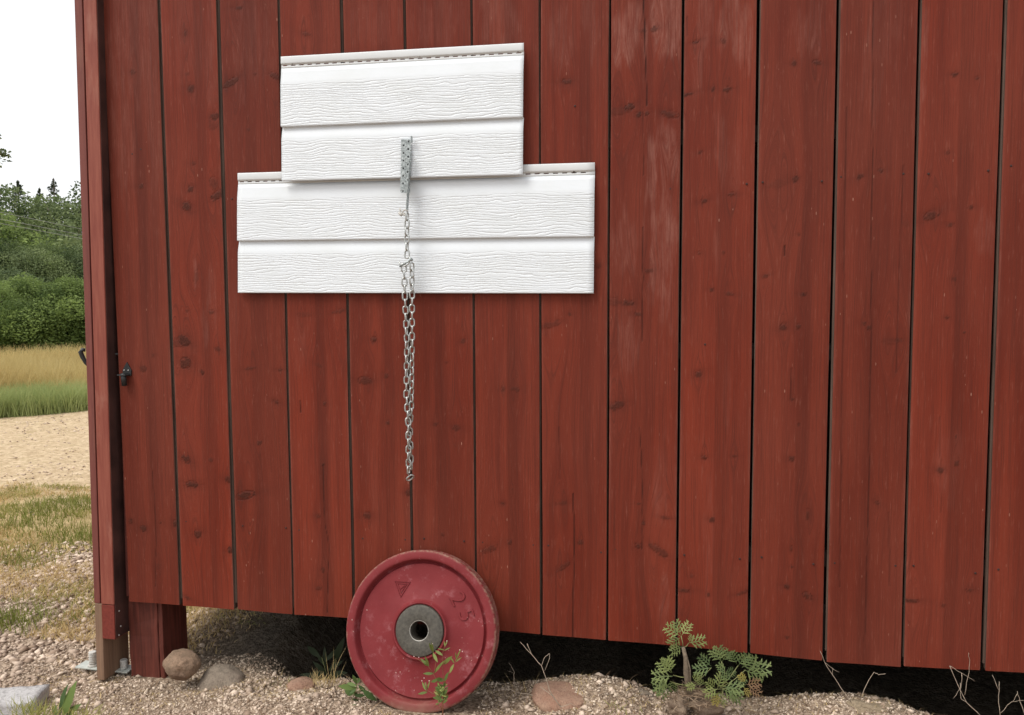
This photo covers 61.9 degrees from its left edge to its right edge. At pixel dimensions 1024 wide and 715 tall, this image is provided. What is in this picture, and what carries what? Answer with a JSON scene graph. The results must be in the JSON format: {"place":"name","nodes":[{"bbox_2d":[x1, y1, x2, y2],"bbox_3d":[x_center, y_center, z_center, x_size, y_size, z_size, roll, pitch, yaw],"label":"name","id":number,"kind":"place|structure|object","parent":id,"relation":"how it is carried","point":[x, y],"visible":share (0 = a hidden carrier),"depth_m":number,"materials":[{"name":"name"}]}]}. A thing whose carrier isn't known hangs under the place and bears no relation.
{"place":"outdoors","nodes":[
{"label":"outdoors","id":0,"kind":"place"},
{"bbox_2d":[0,212,79,228],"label":"power line","id":1,"kind":"object","parent":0,"point":[39,220],"visible":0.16,"depth_m":17.41,"materials":[{"name":"metal"}]},
{"bbox_2d":[0,0,80,237],"label":"sky","id":2,"kind":"structure","parent":0,"point":[39,125],"materials":[{"name":"white"}]},
{"bbox_2d":[1,219,80,234],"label":"power line","id":3,"kind":"object","parent":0,"point":[42,227],"visible":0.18,"depth_m":17.56,"materials":[{"name":"metal"}]},
{"bbox_2d":[0,223,81,238],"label":"power line","id":4,"kind":"object","parent":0,"point":[42,231],"visible":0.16,"depth_m":17.61,"materials":[{"name":"metal"}]},
{"bbox_2d":[0,341,86,396],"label":"hay grass","id":5,"kind":"structure","parent":0,"point":[58,364],"depth_m":10.53,"materials":[{"name":"yellow plant"}]},
{"bbox_2d":[0,377,87,417],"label":"meadow grass","id":6,"kind":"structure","parent":0,"point":[27,402],"depth_m":9.35,"materials":[{"name":"green plant"}]},
{"bbox_2d":[0,357,1023,714],"bbox_3d":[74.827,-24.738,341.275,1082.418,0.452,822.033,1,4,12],"label":"ground","id":7,"kind":"structure","parent":0,"point":[286,639],"depth_m":3.27,"materials":[{"name":"beige gravel"}]},
{"bbox_2d":[0,134,12,167],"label":"birch tree","id":8,"kind":"object","parent":7,"relation":"on","point":[4,153],"visible":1,"depth_m":11.04,"materials":[{"name":"green plant"}]},
{"bbox_2d":[0,200,17,239],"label":"broadleaf tree","id":9,"kind":"object","parent":7,"relation":"on","point":[9,207],"visible":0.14,"depth_m":32.10,"materials":[{"name":"green plant"}]},
{"bbox_2d":[0,293,23,349],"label":"shrub","id":10,"kind":"object","parent":7,"relation":"on","point":[12,327],"visible":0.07,"depth_m":18.10,"materials":[{"name":"green plant"}]},
{"bbox_2d":[10,180,31,237],"bbox_3d":[-22.775,-4.724,39.913,7.487,7.028,7.718,1,4,12],"label":"spruce tree","id":11,"kind":"object","parent":7,"relation":"on","point":[18,185],"visible":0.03,"depth_m":39.45,"materials":[{"name":"green plant"}]},
{"bbox_2d":[0,265,48,285],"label":"shrub","id":12,"kind":"object","parent":7,"relation":"on","point":[8,274],"visible":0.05,"depth_m":20.18,"materials":[{"name":"green plant"}]},
{"bbox_2d":[0,684,49,714],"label":"stone slab","id":13,"kind":"structure","parent":7,"relation":"on","point":[39,692],"depth_m":2.69,"materials":[{"name":"grey stone"}]},
{"bbox_2d":[0,238,51,278],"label":"shrub","id":14,"kind":"object","parent":7,"relation":"on","point":[7,249],"visible":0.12,"depth_m":23.59,"materials":[{"name":"green plant"}]},
{"bbox_2d":[0,183,57,250],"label":"birch tree","id":15,"kind":"object","parent":7,"relation":"on","point":[17,198],"visible":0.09,"depth_m":35.66,"materials":[{"name":"green plant"}]},
{"bbox_2d":[0,184,60,258],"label":"broadleaf tree","id":16,"kind":"object","parent":7,"relation":"on","point":[6,193],"visible":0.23,"depth_m":34.05,"materials":[{"name":"green plant"}]},
{"bbox_2d":[0,692,62,714],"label":"grass tuft","id":17,"kind":"object","parent":7,"relation":"on","point":[32,712],"visible":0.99,"depth_m":2.53,"materials":[{"name":"green plant"}]},
{"bbox_2d":[0,280,63,355],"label":"shrub","id":18,"kind":"object","parent":7,"relation":"on","point":[4,325],"visible":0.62,"depth_m":17.90,"materials":[{"name":"green plant"}]},
{"bbox_2d":[0,209,67,257],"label":"broadleaf tree","id":19,"kind":"object","parent":7,"relation":"on","point":[5,230],"visible":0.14,"depth_m":29.50,"materials":[{"name":"green plant"}]},
{"bbox_2d":[1,272,75,348],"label":"shrub","id":20,"kind":"object","parent":7,"relation":"on","point":[29,278],"visible":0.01,"depth_m":19.24,"materials":[{"name":"green plant"}]},
{"bbox_2d":[0,246,80,280],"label":"shrub","id":21,"kind":"object","parent":7,"relation":"on","point":[30,256],"visible":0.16,"depth_m":23.18,"materials":[{"name":"green plant"}]},
{"bbox_2d":[1,239,81,282],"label":"shrub","id":22,"kind":"object","parent":7,"relation":"on","point":[50,249],"visible":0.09,"depth_m":23.91,"materials":[{"name":"green plant"}]},
{"bbox_2d":[0,219,82,275],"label":"birch tree","id":23,"kind":"object","parent":7,"relation":"on","point":[66,240],"visible":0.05,"depth_m":28.88,"materials":[{"name":"green plant"}]},
{"bbox_2d":[36,187,46,203],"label":"spruce tree","id":24,"kind":"object","parent":7,"relation":"on","point":[39,191],"visible":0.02,"depth_m":52.00,"materials":[{"name":"green plant"}]},
{"bbox_2d":[0,278,84,352],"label":"shrub","id":25,"kind":"object","parent":7,"relation":"on","point":[26,289],"visible":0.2,"depth_m":18.53,"materials":[{"name":"green plant"}]},
{"bbox_2d":[0,282,85,353],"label":"shrub","id":26,"kind":"object","parent":7,"relation":"on","point":[61,302],"visible":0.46,"depth_m":18.45,"materials":[{"name":"green plant"}]},
{"bbox_2d":[7,195,82,250],"bbox_3d":[-18.454,-3.811,35.455,5.843,5.860,5.545,-1,4,-6],"label":"birch tree","id":27,"kind":"object","parent":7,"relation":"on","point":[74,207],"visible":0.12,"depth_m":34.50,"materials":[{"name":"green plant"}]},
{"bbox_2d":[0,413,90,515],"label":"yard pebbles","id":28,"kind":"object","parent":7,"relation":"on","point":[17,427],"visible":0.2,"depth_m":6.82,"materials":[{"name":"beige gravel"}]},
{"bbox_2d":[0,490,91,638],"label":"grass clump","id":29,"kind":"object","parent":7,"relation":"on","point":[64,503],"visible":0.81,"depth_m":4.64,"materials":[{"name":"green plant"}]},
{"bbox_2d":[28,193,69,229],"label":"broadleaf tree","id":30,"kind":"object","parent":7,"relation":"on","point":[53,197],"visible":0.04,"depth_m":40.49,"materials":[{"name":"green plant"}]},
{"bbox_2d":[16,244,83,285],"bbox_3d":[-12.194,-1.437,23.989,3.564,3.538,4.337,-4,6,-44],"label":"shrub","id":31,"kind":"object","parent":7,"relation":"on","point":[72,262],"visible":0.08,"depth_m":23.59,"materials":[{"name":"green plant"}]},
{"bbox_2d":[19,181,80,232],"bbox_3d":[-19.576,-4.687,38.957,5.218,6.901,4.777,-2,5,-27],"label":"broadleaf tree","id":32,"kind":"object","parent":7,"relation":"on","point":[74,194],"visible":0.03,"depth_m":38.18,"materials":[{"name":"green plant"}]},
{"bbox_2d":[46,178,63,221],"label":"spruce tree","id":33,"kind":"object","parent":7,"relation":"on","point":[53,192],"visible":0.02,"depth_m":50.61,"materials":[{"name":"green plant"}]},
{"bbox_2d":[29,274,85,352],"bbox_3d":[-10.104,-0.827,19.586,2.321,2.187,2.297,3,5,37],"label":"shrub","id":34,"kind":"object","parent":7,"relation":"on","point":[64,280],"visible":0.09,"depth_m":19.28,"materials":[{"name":"green plant"}]},
{"bbox_2d":[32,278,85,351],"bbox_3d":[-9.630,-0.830,19.790,2.464,1.996,2.636,1,4,12],"label":"shrub","id":35,"kind":"object","parent":7,"relation":"on","point":[77,291],"visible":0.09,"depth_m":19.06,"materials":[{"name":"green plant"}]},
{"bbox_2d":[43,211,81,236],"bbox_3d":[-18.022,-4.478,38.011,5.322,6.612,5.876,1,4,12],"label":"broadleaf tree","id":36,"kind":"object","parent":7,"relation":"on","point":[64,223],"depth_m":35.85,"materials":[{"name":"green plant"}]},
{"bbox_2d":[45,283,85,350],"bbox_3d":[-9.340,-0.852,19.901,2.616,2.018,3.191,1,4,12],"label":"shrub","id":37,"kind":"object","parent":7,"relation":"on","point":[66,333],"visible":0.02,"depth_m":18.93,"materials":[{"name":"green plant"}]},
{"bbox_2d":[53,681,80,714],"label":"broad leaf weed","id":38,"kind":"object","parent":7,"relation":"on","point":[66,701],"visible":0.91,"depth_m":2.53,"materials":[{"name":"green plant"}]},
{"bbox_2d":[56,696,105,714],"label":"grass tuft","id":39,"kind":"object","parent":7,"relation":"on","point":[75,712],"visible":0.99,"depth_m":2.52,"materials":[{"name":"plant"}]},
{"bbox_2d":[0,480,196,628],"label":"dry turf","id":40,"kind":"structure","parent":7,"relation":"on","point":[15,579],"depth_m":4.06,"materials":[{"name":"plant"}]},
{"bbox_2d":[0,539,246,714],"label":"crushed stone","id":41,"kind":"object","parent":7,"relation":"on","point":[28,658],"visible":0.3,"depth_m":3.27,"materials":[{"name":"beige gravel"}]},
{"bbox_2d":[20,594,278,653],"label":"straw turf","id":42,"kind":"structure","parent":7,"relation":"on","point":[66,630],"depth_m":3.31,"materials":[{"name":"beige plant"}]},
{"bbox_2d":[162,648,201,680],"bbox_3d":[-1.084,1.013,2.802,0.112,0.090,0.110,3,5,38],"label":"rock","id":43,"kind":"object","parent":7,"relation":"on","point":[183,664],"visible":1,"depth_m":2.77,"materials":[{"name":"beige stone"}]},
{"bbox_2d":[197,664,245,691],"bbox_3d":[-0.966,1.099,2.848,0.178,0.139,0.165,1,4,12],"label":"rock","id":44,"kind":"object","parent":7,"relation":"on","point":[218,675],"visible":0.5,"depth_m":2.80,"materials":[{"name":"beige stone"}]},
{"bbox_2d":[187,607,262,621],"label":"grass tuft","id":45,"kind":"object","parent":7,"relation":"on","point":[223,614],"visible":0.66,"depth_m":3.28,"materials":[{"name":"plant"}]},
{"bbox_2d":[217,610,265,624],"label":"grass tuft","id":46,"kind":"object","parent":7,"relation":"on","point":[240,618],"visible":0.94,"depth_m":3.22,"materials":[{"name":"plant"}]},
{"bbox_2d":[287,676,314,690],"bbox_3d":[-0.678,1.057,2.749,0.098,0.044,0.082,1,4,12],"label":"rock","id":47,"kind":"object","parent":7,"relation":"on","point":[302,683],"visible":0.74,"depth_m":2.73,"materials":[{"name":"beige stone"}]},
{"bbox_2d":[300,637,347,679],"bbox_3d":[-0.653,1.040,2.913,0.216,0.186,0.048,1,4,12],"label":"shade weed","id":48,"kind":"object","parent":7,"relation":"on","point":[337,651],"visible":0.66,"depth_m":2.90,"materials":[{"name":"green plant"}]},
{"bbox_2d":[310,668,337,687],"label":"grass tuft","id":49,"kind":"object","parent":7,"relation":"on","point":[322,680],"visible":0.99,"depth_m":2.73,"materials":[{"name":"plant"}]},
{"bbox_2d":[326,651,343,682],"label":"grass tuft","id":50,"kind":"object","parent":7,"relation":"on","point":[333,668],"visible":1,"depth_m":2.72,"materials":[{"name":"plant"}]},
{"bbox_2d":[339,675,376,704],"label":"leafy weed","id":51,"kind":"object","parent":7,"relation":"on","point":[349,688],"visible":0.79,"depth_m":2.52,"materials":[{"name":"green plant"}]},
{"bbox_2d":[346,550,498,712],"bbox_3d":[-0.267,0.809,2.537,0.464,0.464,0.059,1,-11,12],"label":"weight plate","id":52,"kind":"object","parent":7,"relation":"on","point":[442,596],"visible":0.99,"depth_m":2.52,"materials":[{"name":"red rubber"}]},
{"bbox_2d":[413,640,462,714],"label":"willowherb","id":53,"kind":"object","parent":7,"relation":"on","point":[441,691],"visible":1,"depth_m":2.35,"materials":[{"name":"green plant"}]},
{"bbox_2d":[0,643,929,714],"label":"gravel","id":54,"kind":"structure","parent":7,"relation":"on","point":[314,706],"depth_m":2.63,"materials":[{"name":"beige gravel"}]},
{"bbox_2d":[75,650,130,673],"bbox_3d":[-1.411,1.050,2.963,0.205,0.056,0.055,1,4,12],"label":"anchor plate","id":55,"kind":"object","parent":54,"relation":"on","point":[91,664],"visible":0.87,"depth_m":2.96,"materials":[{"name":"metal"}]},
{"bbox_2d":[120,658,127,673],"bbox_3d":[-1.341,1.066,2.947,0.025,0.048,0.025,1,4,12],"label":"threaded stub","id":56,"kind":"object","parent":55,"relation":"on","point":[123,663],"visible":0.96,"depth_m":2.94,"materials":[{"name":"silver metal"}]},
{"bbox_2d":[32,654,933,714],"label":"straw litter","id":57,"kind":"object","parent":54,"relation":"on","point":[390,713],"visible":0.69,"depth_m":2.63,"materials":[{"name":"beige plant"}]},
{"bbox_2d":[520,642,560,706],"bbox_3d":[0.079,0.914,2.460,0.124,0.188,0.027,1,5,18],"label":"dry twig","id":58,"kind":"object","parent":54,"relation":"on","point":[542,669],"visible":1,"depth_m":2.46,"materials":[{"name":"brown plant"}]},
{"bbox_2d":[4,658,941,714],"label":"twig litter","id":59,"kind":"object","parent":7,"relation":"on","point":[376,698],"visible":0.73,"depth_m":2.59,"materials":[{"name":"brown plant"}]},
{"bbox_2d":[531,681,583,711],"bbox_3d":[0.154,1.026,2.537,0.206,0.087,0.155,1,4,12],"label":"rock","id":60,"kind":"object","parent":7,"relation":"on","point":[561,692],"visible":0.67,"depth_m":2.50,"materials":[{"name":"beige stone"}]},
{"bbox_2d":[104,0,1023,677],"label":"shed","id":61,"kind":"structure","parent":7,"relation":"on","point":[760,390],"depth_m":2.43,"materials":[{"name":"red paint"}]},
{"bbox_2d":[74,0,128,679],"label":"door leaf","id":62,"kind":"object","parent":61,"relation":"attached to","point":[100,361],"visible":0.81,"depth_m":2.79,"materials":[{"name":"paint"}]},
{"bbox_2d":[280,43,523,180],"bbox_3d":[-0.334,-0.718,2.513,0.753,0.380,0.015,1,4,12],"label":"siding panel","id":63,"kind":"object","parent":61,"relation":"attached to","point":[458,116],"visible":1,"depth_m":2.51,"materials":[{"name":"plastic"}]},
{"bbox_2d":[400,136,412,209],"bbox_3d":[-0.312,-0.539,2.502,0.039,0.216,0.026,1,4,12],"label":"bracket","id":64,"kind":"object","parent":63,"relation":"attached to","point":[406,174],"visible":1,"depth_m":2.50,"materials":[{"name":"metal"}]},
{"bbox_2d":[398,208,414,480],"bbox_3d":[-0.309,-0.033,2.532,0.048,0.813,0.032,1,4,12],"label":"chain","id":65,"kind":"object","parent":64,"relation":"hanging from","point":[410,411],"visible":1,"depth_m":2.53,"materials":[{"name":"metal"}]},
{"bbox_2d":[237,162,594,292],"bbox_3d":[-0.312,-0.378,2.545,1.119,0.379,0.015,1,4,12],"label":"siding panel","id":66,"kind":"object","parent":61,"relation":"attached to","point":[532,232],"visible":0.98,"depth_m":2.53,"materials":[{"name":"plastic"}]},
{"bbox_2d":[604,698,642,714],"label":"grass tuft","id":67,"kind":"object","parent":7,"relation":"on","point":[622,707],"visible":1,"depth_m":2.35,"materials":[{"name":"green plant"}]},
{"bbox_2d":[638,688,653,697],"bbox_3d":[0.369,1.022,2.553,0.129,0.057,0.083,1,4,12],"label":"rock","id":68,"kind":"object","parent":7,"relation":"on","point":[642,692],"visible":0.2,"depth_m":2.54,"materials":[{"name":"beige stone"}]},
{"bbox_2d":[667,693,688,714],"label":"rock","id":69,"kind":"object","parent":7,"relation":"on","point":[681,707],"visible":0.93,"depth_m":2.41,"materials":[{"name":"brown stone"}]},
{"bbox_2d":[667,681,727,711],"bbox_3d":[0.523,0.960,2.418,0.177,0.084,0.115,1,4,12],"label":"root clump","id":70,"kind":"object","parent":7,"relation":"on","point":[697,692],"visible":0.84,"depth_m":2.41,"materials":[{"name":"brown plant"}]},
{"bbox_2d":[689,692,723,714],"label":"rock","id":71,"kind":"object","parent":7,"relation":"on","point":[714,710],"visible":0.74,"depth_m":2.40,"materials":[{"name":"brown stone"}]},
{"bbox_2d":[651,619,771,706],"bbox_3d":[0.559,0.866,2.395,0.333,0.260,0.087,1,4,12],"label":"feathery plant","id":72,"kind":"object","parent":7,"relation":"on","point":[688,685],"visible":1,"depth_m":2.40,"materials":[{"name":"green plant"}]},
{"bbox_2d":[820,651,850,701],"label":"dry twig","id":73,"kind":"object","parent":7,"relation":"on","point":[834,677],"visible":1,"depth_m":2.35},
{"bbox_2d":[845,699,892,712],"bbox_3d":[0.994,0.990,2.392,0.180,0.060,0.112,1,4,12],"label":"rock","id":74,"kind":"object","parent":7,"relation":"on","point":[858,705],"visible":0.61,"depth_m":2.37,"materials":[{"name":"beige stone"}]},
{"bbox_2d":[950,654,979,714],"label":"dry twig","id":75,"kind":"object","parent":7,"relation":"on","point":[961,684],"visible":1,"depth_m":2.29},
{"bbox_2d":[992,675,1023,712],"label":"dry twig","id":76,"kind":"object","parent":7,"relation":"on","point":[998,699],"visible":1,"depth_m":2.27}
]}

